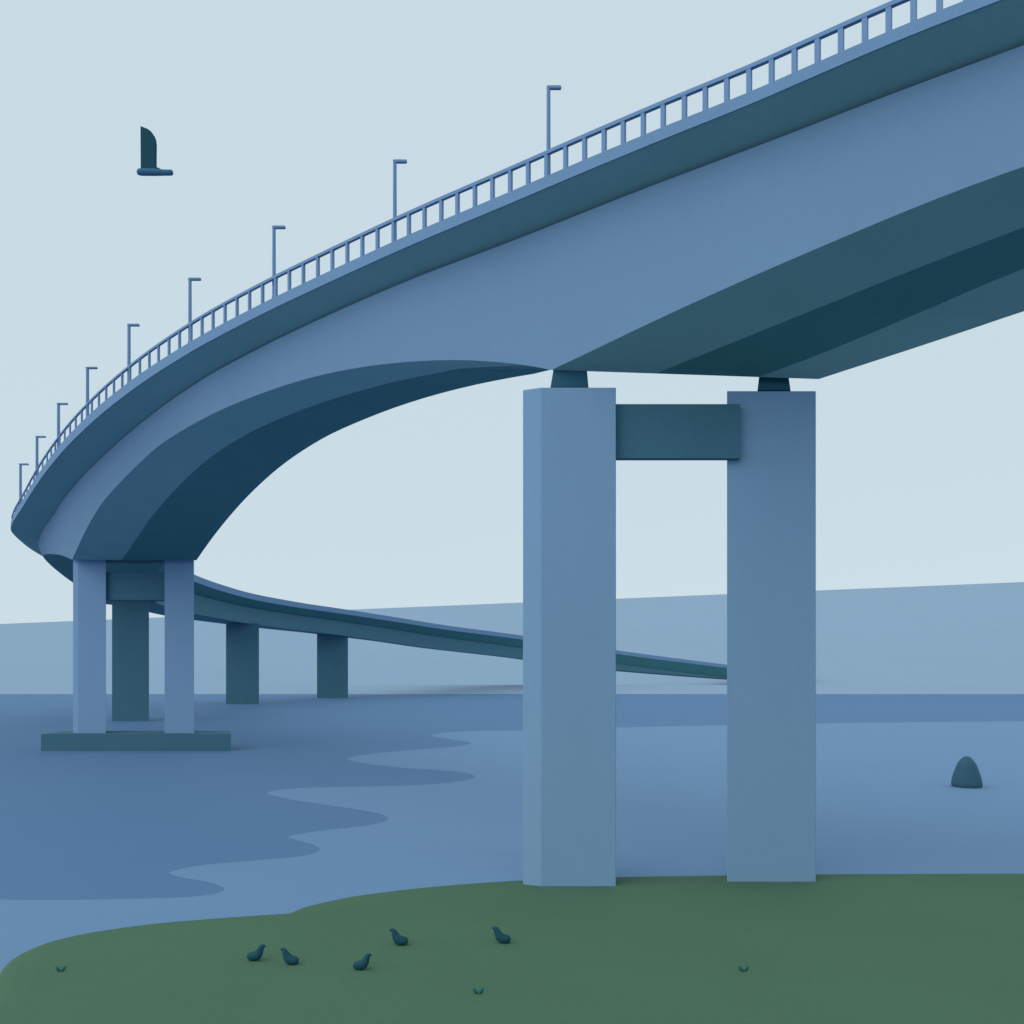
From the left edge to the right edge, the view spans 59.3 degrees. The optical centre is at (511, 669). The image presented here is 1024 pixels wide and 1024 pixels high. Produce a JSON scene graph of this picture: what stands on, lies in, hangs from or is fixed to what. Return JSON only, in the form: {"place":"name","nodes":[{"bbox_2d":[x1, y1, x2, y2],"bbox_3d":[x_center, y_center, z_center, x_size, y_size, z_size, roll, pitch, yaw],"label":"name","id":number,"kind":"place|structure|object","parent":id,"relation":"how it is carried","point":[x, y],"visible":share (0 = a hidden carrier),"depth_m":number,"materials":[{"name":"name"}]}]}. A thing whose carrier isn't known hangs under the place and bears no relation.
{"place":"outdoors","nodes":[
{"label":"outdoors","id":0,"kind":"place"},
{"bbox_2d":[137,126,172,175],"bbox_3d":[-7.934,-11.522,20.000,0.798,1.071,0.144,0,0,0],"label":"gull","id":1,"kind":"object","parent":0,"point":[149,167],"visible":1,"depth_m":19.95,"materials":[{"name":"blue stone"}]},
{"bbox_2d":[0,874,1023,1023],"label":"grass bank","id":2,"kind":"structure","parent":0,"point":[886,949],"depth_m":24.34,"materials":[{"name":"green plant"}]},
{"bbox_2d":[55,966,65,971],"bbox_3d":[-11.726,7.775,23.376,0.277,0.170,0.042,0,0,0],"label":"sprout","id":3,"kind":"object","parent":2,"relation":"on","point":[61,970],"visible":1,"depth_m":23.37,"materials":[{"name":"green plant"}]},
{"bbox_2d":[247,944,265,960],"bbox_3d":[-6.880,7.609,24.250,0.524,0.452,0.238,0,0,4],"label":"bird","id":4,"kind":"object","parent":2,"relation":"on","point":[256,954],"visible":1,"depth_m":24.18},
{"bbox_2d":[280,948,298,964],"bbox_3d":[-5.922,7.612,23.937,0.517,0.446,0.235,0,0,5],"label":"bird","id":5,"kind":"object","parent":2,"relation":"on","point":[289,958],"visible":1,"depth_m":23.86},
{"bbox_2d":[353,953,371,969],"bbox_3d":[-3.903,7.616,23.521,0.508,0.439,0.231,0,0,1],"label":"bird","id":6,"kind":"object","parent":2,"relation":"on","point":[362,963],"visible":1,"depth_m":23.45},
{"bbox_2d":[389,928,407,944],"bbox_3d":[-3.228,7.596,25.626,0.554,0.478,0.252,0,0,5],"label":"bird","id":7,"kind":"object","parent":2,"relation":"on","point":[398,938],"visible":1,"depth_m":25.55},
{"bbox_2d":[473,988,483,993],"bbox_3d":[-0.817,7.775,21.753,0.277,0.170,0.042,0,0,0],"label":"sprout","id":8,"kind":"object","parent":2,"relation":"on","point":[481,990],"visible":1,"depth_m":21.75,"materials":[{"name":"green plant"}]},
{"bbox_2d":[491,926,510,942],"bbox_3d":[-0.314,7.594,25.814,0.558,0.481,0.253,0,0,6],"label":"bird","id":9,"kind":"object","parent":2,"relation":"on","point":[500,937],"visible":1,"depth_m":25.73},
{"bbox_2d":[738,966,748,971],"bbox_3d":[6.015,7.775,23.376,0.277,0.170,0.042,0,0,0],"label":"sprout","id":10,"kind":"object","parent":2,"relation":"on","point":[742,970],"visible":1,"depth_m":23.37,"materials":[{"name":"green plant"}]},
{"bbox_2d":[0,721,1023,972],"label":"shallow water","id":11,"kind":"structure","parent":0,"point":[890,799],"depth_m":46.88,"materials":[{"name":"blue liquid"}]},
{"bbox_2d":[951,756,982,787],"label":"buoy","id":12,"kind":"object","parent":11,"relation":"in","point":[966,773],"visible":0.91,"depth_m":61.08,"materials":[{"name":"plastic"}]},
{"bbox_2d":[0,694,1023,899],"bbox_3d":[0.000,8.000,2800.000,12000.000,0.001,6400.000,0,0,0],"label":"water","id":13,"kind":"structure","parent":0,"point":[86,825],"depth_m":70.24,"materials":[{"name":"blue liquid"}]},
{"bbox_2d":[11,0,1023,885],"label":"bridge","id":14,"kind":"structure","parent":13,"relation":"in","point":[849,208],"depth_m":32.85,"materials":[{"name":"blue paint"}]},
{"bbox_2d":[19,463,28,498],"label":"street lamp","id":15,"kind":"object","parent":14,"relation":"on","point":[20,479],"visible":0.65,"depth_m":98.54,"materials":[{"name":"blue metal"}]},
{"bbox_2d":[35,436,45,477],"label":"street lamp","id":16,"kind":"object","parent":14,"relation":"on","point":[36,460],"visible":0.62,"depth_m":84.80,"materials":[{"name":"blue metal"}]},
{"bbox_2d":[57,403,67,447],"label":"street lamp","id":17,"kind":"object","parent":14,"relation":"on","point":[58,418],"visible":0.62,"depth_m":73.11,"materials":[{"name":"blue metal"}]},
{"bbox_2d":[86,367,97,402],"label":"street lamp","id":18,"kind":"object","parent":14,"relation":"on","point":[87,384],"visible":0.66,"depth_m":63.83,"materials":[{"name":"blue metal"}]},
{"bbox_2d":[127,324,139,382],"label":"street lamp","id":19,"kind":"object","parent":14,"relation":"on","point":[129,326],"visible":0.7,"depth_m":55.79,"materials":[{"name":"blue metal"}]},
{"bbox_2d":[188,278,200,342],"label":"street lamp","id":20,"kind":"object","parent":14,"relation":"on","point":[190,280],"visible":0.71,"depth_m":48.62,"materials":[{"name":"blue metal"}]},
{"bbox_2d":[272,225,285,297],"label":"street lamp","id":21,"kind":"object","parent":14,"relation":"on","point":[274,227],"visible":0.73,"depth_m":42.58,"materials":[{"name":"blue metal"}]},
{"bbox_2d":[393,159,406,239],"bbox_3d":[-4.610,-19.137,36.915,0.594,3.563,0.190,0,0,0],"label":"street lamp","id":22,"kind":"object","parent":14,"relation":"on","point":[399,161],"visible":0.74,"depth_m":36.86,"materials":[{"name":"blue metal"}]},
{"bbox_2d":[546,85,560,174],"bbox_3d":[1.475,-19.013,31.918,0.545,3.395,0.174,0,0,0],"label":"street lamp","id":23,"kind":"object","parent":14,"relation":"on","point":[548,128],"visible":0.74,"depth_m":31.86,"materials":[{"name":"blue metal"}]},
{"bbox_2d":[0,582,1023,693],"bbox_3d":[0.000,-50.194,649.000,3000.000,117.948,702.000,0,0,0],"label":"hill","id":24,"kind":"structure","parent":0,"point":[956,639],"depth_m":518.50,"materials":[{"name":"blue"}]},
{"bbox_2d":[0,0,1023,623],"label":"sky","id":25,"kind":"structure","parent":0,"point":[297,115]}
]}

